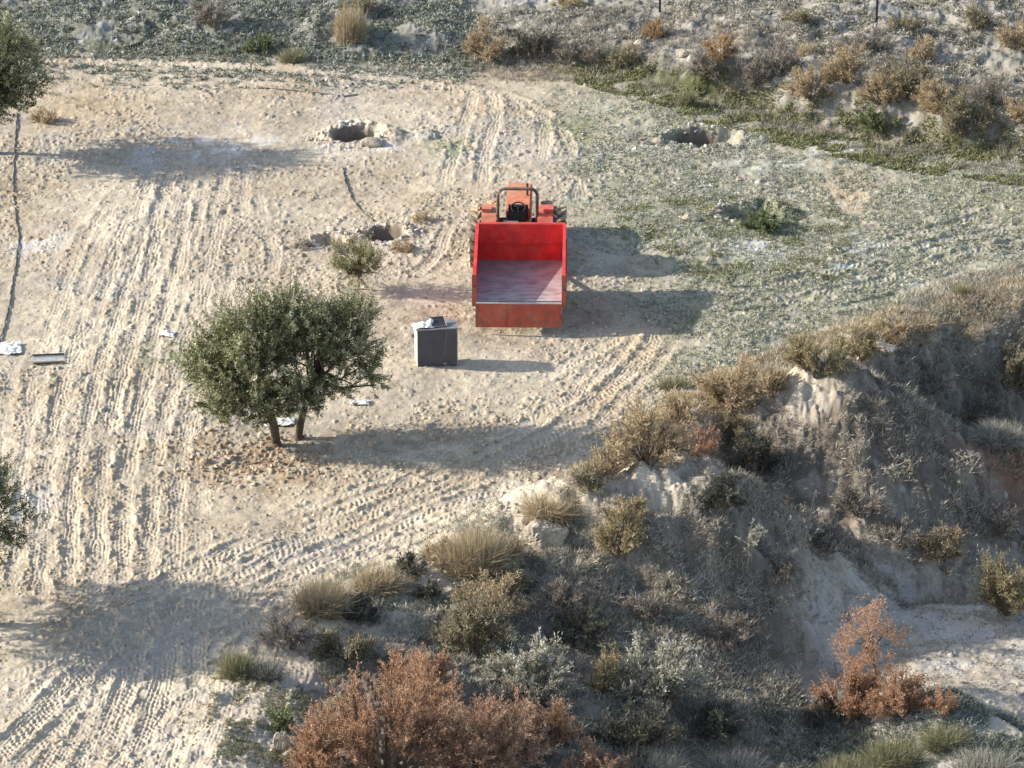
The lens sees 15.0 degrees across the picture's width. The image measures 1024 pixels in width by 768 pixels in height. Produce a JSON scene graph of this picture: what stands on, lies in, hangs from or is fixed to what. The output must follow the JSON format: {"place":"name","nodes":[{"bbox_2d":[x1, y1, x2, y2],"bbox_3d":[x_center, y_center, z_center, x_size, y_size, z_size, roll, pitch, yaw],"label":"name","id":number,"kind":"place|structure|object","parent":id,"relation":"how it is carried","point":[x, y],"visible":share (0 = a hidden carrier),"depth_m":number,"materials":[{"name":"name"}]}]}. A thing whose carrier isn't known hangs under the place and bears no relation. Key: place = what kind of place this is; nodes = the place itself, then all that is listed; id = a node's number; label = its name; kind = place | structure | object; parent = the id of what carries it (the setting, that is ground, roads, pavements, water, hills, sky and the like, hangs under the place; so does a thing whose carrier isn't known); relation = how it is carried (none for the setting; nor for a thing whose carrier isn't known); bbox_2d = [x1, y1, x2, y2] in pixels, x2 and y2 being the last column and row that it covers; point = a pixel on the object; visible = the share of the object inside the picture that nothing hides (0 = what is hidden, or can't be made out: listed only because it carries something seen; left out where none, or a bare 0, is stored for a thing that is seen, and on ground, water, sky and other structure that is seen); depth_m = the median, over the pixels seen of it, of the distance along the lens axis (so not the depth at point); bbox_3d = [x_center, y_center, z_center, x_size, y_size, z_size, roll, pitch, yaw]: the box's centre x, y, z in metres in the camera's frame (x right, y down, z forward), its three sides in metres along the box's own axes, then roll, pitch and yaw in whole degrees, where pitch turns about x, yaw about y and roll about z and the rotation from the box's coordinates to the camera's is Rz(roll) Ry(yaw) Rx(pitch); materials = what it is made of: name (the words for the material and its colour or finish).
{"place":"outdoors","nodes":[
{"label":"outdoors","id":0,"kind":"place"},
{"bbox_2d":[0,0,1023,767],"bbox_3d":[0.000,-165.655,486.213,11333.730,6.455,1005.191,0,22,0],"label":"ground","id":1,"kind":"structure","parent":0,"point":[50,690],"depth_m":87.44,"materials":[{"name":"soil"}]},
{"bbox_2d":[0,438,44,565],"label":"olive tree","id":2,"kind":"object","parent":1,"relation":"on","point":[8,539],"visible":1,"depth_m":75.19,"materials":[{"name":"green plant"}]},
{"bbox_2d":[0,0,59,125],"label":"olive tree","id":3,"kind":"object","parent":1,"relation":"on","point":[10,97],"visible":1,"depth_m":100.34,"materials":[{"name":"green plant"}]},
{"bbox_2d":[188,0,235,27],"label":"shrub","id":4,"kind":"object","parent":1,"relation":"on","point":[205,12],"visible":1,"depth_m":110.07,"materials":[{"name":"grey plant"}]},
{"bbox_2d":[214,643,262,682],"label":"grass tuft","id":5,"kind":"object","parent":1,"relation":"on","point":[235,667],"visible":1,"depth_m":73.37,"materials":[{"name":"plant"}]},
{"bbox_2d":[0,0,485,90],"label":"hillside weeds","id":6,"kind":"object","parent":1,"relation":"on","point":[421,11],"visible":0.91,"depth_m":109.70,"materials":[{"name":"green plant"}]},
{"bbox_2d":[139,419,352,496],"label":"soil clods","id":7,"kind":"object","parent":1,"relation":"on","point":[233,474],"visible":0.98,"depth_m":82.98,"materials":[{"name":"soil"}]},
{"bbox_2d":[246,654,293,685],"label":"grass tuft","id":8,"kind":"object","parent":1,"relation":"on","point":[264,673],"visible":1,"depth_m":73.37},
{"bbox_2d":[172,267,392,447],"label":"olive tree","id":9,"kind":"object","parent":1,"relation":"on","point":[239,374],"visible":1,"depth_m":82.93,"materials":[{"name":"green plant"}]},
{"bbox_2d":[247,606,321,650],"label":"shrub","id":10,"kind":"object","parent":1,"relation":"on","point":[296,638],"visible":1,"depth_m":74.34,"materials":[{"name":"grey plant"}]},
{"bbox_2d":[0,70,574,767],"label":"yard weeds","id":11,"kind":"object","parent":1,"relation":"on","point":[302,362],"visible":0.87,"depth_m":88.08,"materials":[{"name":"green plant"}]},
{"bbox_2d":[277,702,357,767],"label":"shrub","id":12,"kind":"object","parent":1,"relation":"on","point":[321,755],"visible":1,"depth_m":69.99,"materials":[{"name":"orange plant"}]},
{"bbox_2d":[279,569,368,621],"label":"grass tuft","id":13,"kind":"object","parent":1,"relation":"on","point":[323,599],"visible":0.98,"depth_m":75.62,"materials":[{"name":"plant"}]},
{"bbox_2d":[311,624,383,660],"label":"shrub","id":14,"kind":"object","parent":1,"relation":"on","point":[356,643],"visible":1,"depth_m":74.46,"materials":[{"name":"green plant"}]},
{"bbox_2d":[325,4,372,43],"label":"grass tuft","id":15,"kind":"object","parent":1,"relation":"on","point":[352,28],"visible":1,"depth_m":109.23,"materials":[{"name":"plant"}]},
{"bbox_2d":[323,228,394,289],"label":"shrub","id":16,"kind":"object","parent":1,"relation":"on","point":[356,268],"visible":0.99,"depth_m":91.89,"materials":[{"name":"green plant"}]},
{"bbox_2d":[342,583,388,624],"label":"shrub","id":17,"kind":"object","parent":1,"relation":"on","point":[372,612],"visible":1,"depth_m":75.81,"materials":[{"name":"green plant"}]},
{"bbox_2d":[205,495,548,767],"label":"rim weeds","id":18,"kind":"object","parent":1,"relation":"on","point":[239,745],"visible":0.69,"depth_m":72.83,"materials":[{"name":"green plant"}]},
{"bbox_2d":[340,559,418,599],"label":"grass tuft","id":19,"kind":"object","parent":1,"relation":"on","point":[382,580],"visible":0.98,"depth_m":76.72,"materials":[{"name":"plant"}]},
{"bbox_2d":[289,641,476,767],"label":"shrub","id":20,"kind":"object","parent":1,"relation":"on","point":[402,739],"visible":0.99,"depth_m":70.20,"materials":[{"name":"orange plant"}]},
{"bbox_2d":[0,68,768,766],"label":"soil clods","id":21,"kind":"object","parent":1,"relation":"on","point":[282,378],"visible":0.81,"depth_m":85.63,"materials":[{"name":"soil"}]},
{"bbox_2d":[373,642,458,691],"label":"shrub","id":22,"kind":"object","parent":1,"relation":"on","point":[442,665],"visible":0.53,"depth_m":73.54,"materials":[{"name":"orange plant"}]},
{"bbox_2d":[414,319,457,366],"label":"metal cabinet","id":23,"kind":"object","parent":1,"relation":"on","point":[437,346],"visible":1,"depth_m":87.65,"materials":[{"name":"metal"}]},
{"bbox_2d":[381,645,510,747],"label":"shrub","id":24,"kind":"object","parent":1,"relation":"on","point":[419,672],"visible":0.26,"depth_m":72.26,"materials":[{"name":"orange plant"}]},
{"bbox_2d":[422,584,515,668],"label":"shrub","id":25,"kind":"object","parent":1,"relation":"on","point":[479,623],"visible":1,"depth_m":75.11,"materials":[{"name":"green plant"}]},
{"bbox_2d":[419,518,527,581],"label":"grass tuft","id":26,"kind":"object","parent":1,"relation":"on","point":[472,555],"visible":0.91,"depth_m":77.44,"materials":[{"name":"plant"}]},
{"bbox_2d":[458,11,509,62],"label":"shrub","id":27,"kind":"object","parent":1,"relation":"on","point":[479,47],"visible":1,"depth_m":108.76,"materials":[{"name":"beige plant"}]},
{"bbox_2d":[407,684,562,767],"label":"shrub","id":28,"kind":"object","parent":1,"relation":"on","point":[506,745],"visible":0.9,"depth_m":70.62,"materials":[{"name":"orange plant"}]},
{"bbox_2d":[446,567,532,629],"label":"shrub","id":29,"kind":"object","parent":1,"relation":"on","point":[498,592],"visible":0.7,"depth_m":76.40,"materials":[{"name":"beige plant"}]},
{"bbox_2d":[468,678,563,759],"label":"shrub","id":30,"kind":"object","parent":1,"relation":"on","point":[514,713],"visible":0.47,"depth_m":72.40,"materials":[{"name":"orange plant"}]},
{"bbox_2d":[468,183,566,267],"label":"tractor","id":31,"kind":"object","parent":1,"relation":"on","point":[519,203],"visible":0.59,"depth_m":93.19,"materials":[{"name":"metal"}]},
{"bbox_2d":[472,222,566,327],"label":"tipping trailer","id":32,"kind":"object","parent":1,"relation":"on","point":[519,277],"visible":1,"depth_m":91.01,"materials":[{"name":"metal"}]},
{"bbox_2d":[473,627,584,718],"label":"shrub","id":33,"kind":"object","parent":1,"relation":"on","point":[543,672],"visible":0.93,"depth_m":74.17,"materials":[{"name":"plant"}]},
{"bbox_2d":[502,24,561,59],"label":"shrub","id":34,"kind":"object","parent":1,"relation":"on","point":[526,42],"visible":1,"depth_m":108.62,"materials":[{"name":"grey plant"}]},
{"bbox_2d":[304,120,776,250],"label":"soil clods","id":35,"kind":"object","parent":1,"relation":"on","point":[330,128],"visible":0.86,"depth_m":97.57,"materials":[{"name":"soil"}]},
{"bbox_2d":[519,519,568,553],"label":"rock","id":36,"kind":"object","parent":1,"relation":"on","point":[537,534],"visible":0.99,"depth_m":78.39,"materials":[{"name":"stone"}]},
{"bbox_2d":[507,489,585,526],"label":"grass tuft","id":37,"kind":"object","parent":1,"relation":"on","point":[552,512],"visible":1,"depth_m":78.83,"materials":[{"name":"plant"}]},
{"bbox_2d":[307,464,798,767],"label":"slope scrub","id":38,"kind":"object","parent":1,"relation":"on","point":[478,679],"visible":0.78,"depth_m":76.69,"materials":[{"name":"plant"}]},
{"bbox_2d":[524,696,584,746],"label":"shrub","id":39,"kind":"object","parent":1,"relation":"on","point":[558,725],"visible":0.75,"depth_m":73.02,"materials":[{"name":"brown plant"}]},
{"bbox_2d":[535,574,600,608],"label":"shrub","id":40,"kind":"object","parent":1,"relation":"on","point":[560,591],"visible":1,"depth_m":77.06,"materials":[{"name":"grey plant"}]},
{"bbox_2d":[521,595,616,654],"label":"shrub","id":41,"kind":"object","parent":1,"relation":"on","point":[590,627],"visible":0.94,"depth_m":76.29,"materials":[{"name":"green plant"}]},
{"bbox_2d":[551,34,602,67],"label":"shrub","id":42,"kind":"object","parent":1,"relation":"on","point":[565,49],"visible":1,"depth_m":108.12,"materials":[{"name":"grey plant"}]},
{"bbox_2d":[569,459,608,496],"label":"shrub","id":43,"kind":"object","parent":1,"relation":"on","point":[578,477],"visible":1,"depth_m":78.82,"materials":[{"name":"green plant"}]},
{"bbox_2d":[558,735,637,767],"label":"shrub","id":44,"kind":"object","parent":1,"relation":"on","point":[590,757],"visible":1,"depth_m":72.26,"materials":[{"name":"orange plant"}]},
{"bbox_2d":[580,639,630,690],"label":"shrub","id":45,"kind":"object","parent":1,"relation":"on","point":[605,670],"visible":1,"depth_m":74.75,"materials":[{"name":"green plant"}]},
{"bbox_2d":[583,430,633,483],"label":"shrub","id":46,"kind":"object","parent":1,"relation":"on","point":[614,463],"visible":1,"depth_m":79.25,"materials":[{"name":"beige plant"}]},
{"bbox_2d":[587,496,651,560],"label":"shrub","id":47,"kind":"object","parent":1,"relation":"on","point":[615,534],"visible":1,"depth_m":78.14,"materials":[{"name":"yellow plant"}]},
{"bbox_2d":[580,692,699,767],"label":"shrub","id":48,"kind":"object","parent":1,"relation":"on","point":[648,730],"visible":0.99,"depth_m":73.50,"materials":[{"name":"green plant"}]},
{"bbox_2d":[594,386,701,472],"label":"shrub","id":49,"kind":"object","parent":1,"relation":"on","point":[673,443],"visible":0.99,"depth_m":79.64,"materials":[{"name":"beige plant"}]},
{"bbox_2d":[618,583,677,624],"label":"shrub","id":50,"kind":"object","parent":1,"relation":"on","point":[655,608],"visible":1,"depth_m":77.07,"materials":[{"name":"grey plant"}]},
{"bbox_2d":[503,451,806,767],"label":"gully weeds","id":51,"kind":"object","parent":1,"relation":"on","point":[712,518],"visible":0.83,"depth_m":77.18,"materials":[{"name":"plant"}]},
{"bbox_2d":[608,737,706,767],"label":"grass tuft","id":52,"kind":"object","parent":1,"relation":"on","point":[658,760],"visible":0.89,"depth_m":73.18,"materials":[{"name":"plant"}]},
{"bbox_2d":[607,629,714,716],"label":"shrub","id":53,"kind":"object","parent":1,"relation":"on","point":[666,676],"visible":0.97,"depth_m":74.88,"materials":[{"name":"plant"}]},
{"bbox_2d":[655,387,709,430],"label":"shrub","id":54,"kind":"object","parent":1,"relation":"on","point":[684,408],"visible":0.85,"depth_m":84.61,"materials":[{"name":"beige plant"}]},
{"bbox_2d":[675,416,724,458],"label":"shrub","id":55,"kind":"object","parent":1,"relation":"on","point":[708,445],"visible":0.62,"depth_m":83.36,"materials":[{"name":"orange plant"}]},
{"bbox_2d":[683,696,747,742],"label":"shrub","id":56,"kind":"object","parent":1,"relation":"on","point":[714,718],"visible":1,"depth_m":74.72,"materials":[{"name":"green plant"}]},
{"bbox_2d":[698,23,743,63],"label":"shrub","id":57,"kind":"object","parent":1,"relation":"on","point":[715,52],"visible":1,"depth_m":105.75,"materials":[{"name":"plant"}]},
{"bbox_2d":[695,468,752,512],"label":"shrub","id":58,"kind":"object","parent":1,"relation":"on","point":[721,485],"visible":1,"depth_m":78.83,"materials":[{"name":"green plant"}]},
{"bbox_2d":[689,610,761,651],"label":"shrub","id":59,"kind":"object","parent":1,"relation":"on","point":[728,626],"visible":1,"depth_m":77.17,"materials":[{"name":"grey plant"}]},
{"bbox_2d":[685,351,769,418],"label":"shrub","id":60,"kind":"object","parent":1,"relation":"on","point":[712,390],"visible":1,"depth_m":85.03,"materials":[{"name":"beige plant"}]},
{"bbox_2d":[615,190,853,289],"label":"yard weeds","id":61,"kind":"object","parent":1,"relation":"on","point":[711,251],"visible":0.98,"depth_m":95.57,"materials":[{"name":"green plant"}]},
{"bbox_2d":[686,744,786,767],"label":"grass tuft","id":62,"kind":"object","parent":1,"relation":"on","point":[722,761],"visible":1,"depth_m":73.89,"materials":[{"name":"plant"}]},
{"bbox_2d":[471,5,1023,185],"bbox_3d":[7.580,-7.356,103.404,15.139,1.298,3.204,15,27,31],"label":"bank weeds","id":63,"kind":"object","parent":1,"relation":"on","point":[801,140],"visible":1,"depth_m":103.05,"materials":[{"name":"green plant"}]},
{"bbox_2d":[472,0,1023,109],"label":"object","id":64,"kind":"object","parent":1,"relation":"on","point":[942,29],"visible":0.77,"depth_m":108.69,"materials":[{"name":"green plant"}]},
{"bbox_2d":[725,51,783,88],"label":"shrub","id":65,"kind":"object","parent":1,"relation":"on","point":[749,76],"visible":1,"depth_m":105.20,"materials":[{"name":"grey plant"}]},
{"bbox_2d":[723,422,788,476],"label":"shrub","id":66,"kind":"object","parent":1,"relation":"on","point":[751,452],"visible":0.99,"depth_m":83.80,"materials":[{"name":"green plant"}]},
{"bbox_2d":[736,205,781,233],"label":"shrub","id":67,"kind":"object","parent":1,"relation":"on","point":[763,224],"visible":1,"depth_m":96.07,"materials":[{"name":"green plant"}]},
{"bbox_2d":[757,362,792,398],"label":"shrub","id":68,"kind":"object","parent":1,"relation":"on","point":[770,380],"visible":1,"depth_m":84.72,"materials":[{"name":"beige plant"}]},
{"bbox_2d":[526,71,1023,409],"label":"yard weeds","id":69,"kind":"object","parent":1,"relation":"on","point":[770,262],"visible":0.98,"depth_m":96.48,"materials":[{"name":"green plant"}]},
{"bbox_2d":[753,35,805,76],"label":"shrub","id":70,"kind":"object","parent":1,"relation":"on","point":[788,60],"visible":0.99,"depth_m":105.36,"materials":[{"name":"grey plant"}]},
{"bbox_2d":[536,273,1023,481],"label":"rim grass","id":71,"kind":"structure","parent":1,"relation":"on","point":[816,341],"depth_m":89.31,"materials":[{"name":"beige plant"}]},
{"bbox_2d":[761,543,806,587],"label":"shrub","id":72,"kind":"object","parent":1,"relation":"on","point":[784,572],"visible":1,"depth_m":78.75,"materials":[{"name":"grey plant"}]},
{"bbox_2d":[782,62,837,101],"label":"shrub","id":73,"kind":"object","parent":1,"relation":"on","point":[803,87],"visible":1,"depth_m":103.93,"materials":[{"name":"beige plant"}]},
{"bbox_2d":[778,327,859,378],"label":"shrub","id":74,"kind":"object","parent":1,"relation":"on","point":[800,353],"visible":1,"depth_m":84.61,"materials":[{"name":"yellow plant"}]},
{"bbox_2d":[799,693,849,727],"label":"shrub","id":75,"kind":"object","parent":1,"relation":"on","point":[819,720],"visible":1,"depth_m":75.59,"materials":[{"name":"green plant"}]},
{"bbox_2d":[804,513,858,558],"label":"shrub","id":76,"kind":"object","parent":1,"relation":"on","point":[834,531],"visible":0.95,"depth_m":80.63,"materials":[{"name":"grey plant"}]},
{"bbox_2d":[815,36,868,83],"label":"shrub","id":77,"kind":"object","parent":1,"relation":"on","point":[839,69],"visible":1,"depth_m":103.70,"materials":[{"name":"beige plant"}]},
{"bbox_2d":[799,658,890,726],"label":"shrub","id":78,"kind":"object","parent":1,"relation":"on","point":[855,698],"visible":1,"depth_m":75.65,"materials":[{"name":"orange plant"}]},
{"bbox_2d":[686,259,1023,607],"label":"gully weeds","id":79,"kind":"object","parent":1,"relation":"on","point":[921,403],"visible":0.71,"depth_m":84.35,"materials":[{"name":"plant"}]},
{"bbox_2d":[828,319,886,361],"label":"shrub","id":80,"kind":"object","parent":1,"relation":"on","point":[865,351],"visible":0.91,"depth_m":87.68,"materials":[{"name":"brown plant"}]},
{"bbox_2d":[826,477,896,517],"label":"shrub","id":81,"kind":"object","parent":1,"relation":"on","point":[849,501],"visible":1,"depth_m":82.93,"materials":[{"name":"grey plant"}]},
{"bbox_2d":[828,593,914,696],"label":"rusty tree","id":82,"kind":"object","parent":1,"relation":"on","point":[870,650],"visible":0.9,"depth_m":76.02,"materials":[{"name":"orange plant"}]},
{"bbox_2d":[852,66,912,105],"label":"shrub","id":83,"kind":"object","parent":1,"relation":"on","point":[878,81],"visible":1,"depth_m":103.03,"materials":[{"name":"beige plant"}]},
{"bbox_2d":[752,678,1023,767],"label":"gully weeds","id":84,"kind":"object","parent":1,"relation":"on","point":[963,719],"visible":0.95,"depth_m":75.03,"materials":[{"name":"green plant"}]},
{"bbox_2d":[849,730,941,767],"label":"grass tuft","id":85,"kind":"object","parent":1,"relation":"on","point":[891,757],"visible":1,"depth_m":74.11,"materials":[{"name":"plant"}]},
{"bbox_2d":[862,662,932,721],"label":"shrub","id":86,"kind":"object","parent":1,"relation":"on","point":[895,698],"visible":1,"depth_m":75.15,"materials":[{"name":"orange plant"}]},
{"bbox_2d":[874,311,921,346],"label":"shrub","id":87,"kind":"object","parent":1,"relation":"on","point":[887,329],"visible":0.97,"depth_m":88.93,"materials":[{"name":"beige plant"}]},
{"bbox_2d":[784,508,1023,708],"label":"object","id":88,"kind":"object","parent":1,"relation":"on","point":[947,651],"visible":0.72,"depth_m":79.26,"materials":[{"name":"soil"}]},
{"bbox_2d":[871,49,940,103],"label":"shrub","id":89,"kind":"object","parent":1,"relation":"on","point":[908,79],"visible":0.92,"depth_m":103.14,"materials":[{"name":"brown plant"}]},
{"bbox_2d":[876,512,935,550],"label":"shrub","id":90,"kind":"object","parent":1,"relation":"on","point":[895,531],"visible":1,"depth_m":82.69,"materials":[{"name":"grey plant"}]},
{"bbox_2d":[908,74,962,116],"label":"shrub","id":91,"kind":"object","parent":1,"relation":"on","point":[930,91],"visible":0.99,"depth_m":102.16,"materials":[{"name":"beige plant"}]},
{"bbox_2d":[914,354,957,394],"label":"shrub","id":92,"kind":"object","parent":1,"relation":"on","point":[927,366],"visible":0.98,"depth_m":88.76,"materials":[{"name":"grey plant"}]},
{"bbox_2d":[912,519,970,564],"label":"shrub","id":93,"kind":"object","parent":1,"relation":"on","point":[946,548],"visible":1,"depth_m":82.73,"materials":[{"name":"beige plant"}]},
{"bbox_2d":[907,719,978,754],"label":"grass tuft","id":94,"kind":"object","parent":1,"relation":"on","point":[934,740],"visible":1,"depth_m":74.09,"materials":[{"name":"plant"}]},
{"bbox_2d":[885,274,1023,464],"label":"slope scrub","id":95,"kind":"object","parent":1,"relation":"on","point":[917,303],"visible":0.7,"depth_m":90.23,"materials":[{"name":"brown plant"}]},
{"bbox_2d":[934,82,1006,137],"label":"shrub","id":96,"kind":"object","parent":1,"relation":"on","point":[954,111],"visible":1,"depth_m":101.49,"materials":[{"name":"brown plant"}]},
{"bbox_2d":[935,741,1023,767],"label":"grass tuft","id":97,"kind":"object","parent":1,"relation":"on","point":[990,761],"visible":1,"depth_m":73.33,"materials":[{"name":"plant"}]},
{"bbox_2d":[959,415,1023,451],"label":"grass tuft","id":98,"kind":"object","parent":1,"relation":"on","point":[1012,436],"visible":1,"depth_m":85.87,"materials":[{"name":"plant"}]},
{"bbox_2d":[966,72,1022,105],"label":"shrub","id":99,"kind":"object","parent":1,"relation":"on","point":[984,92],"visible":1,"depth_m":101.89,"materials":[{"name":"grey plant"}]},
{"bbox_2d":[967,544,1023,621],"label":"shrub","id":100,"kind":"object","parent":1,"relation":"on","point":[1006,602],"visible":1,"depth_m":80.03,"materials":[{"name":"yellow plant"}]},
{"bbox_2d":[991,15,1023,54],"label":"shrub","id":101,"kind":"object","parent":1,"relation":"on","point":[1006,34],"visible":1,"depth_m":105.72,"materials":[{"name":"beige plant"}]},
{"bbox_2d":[997,338,1023,394],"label":"shrub","id":102,"kind":"object","parent":1,"relation":"on","point":[1012,378],"visible":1,"depth_m":90.11,"materials":[{"name":"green plant"}]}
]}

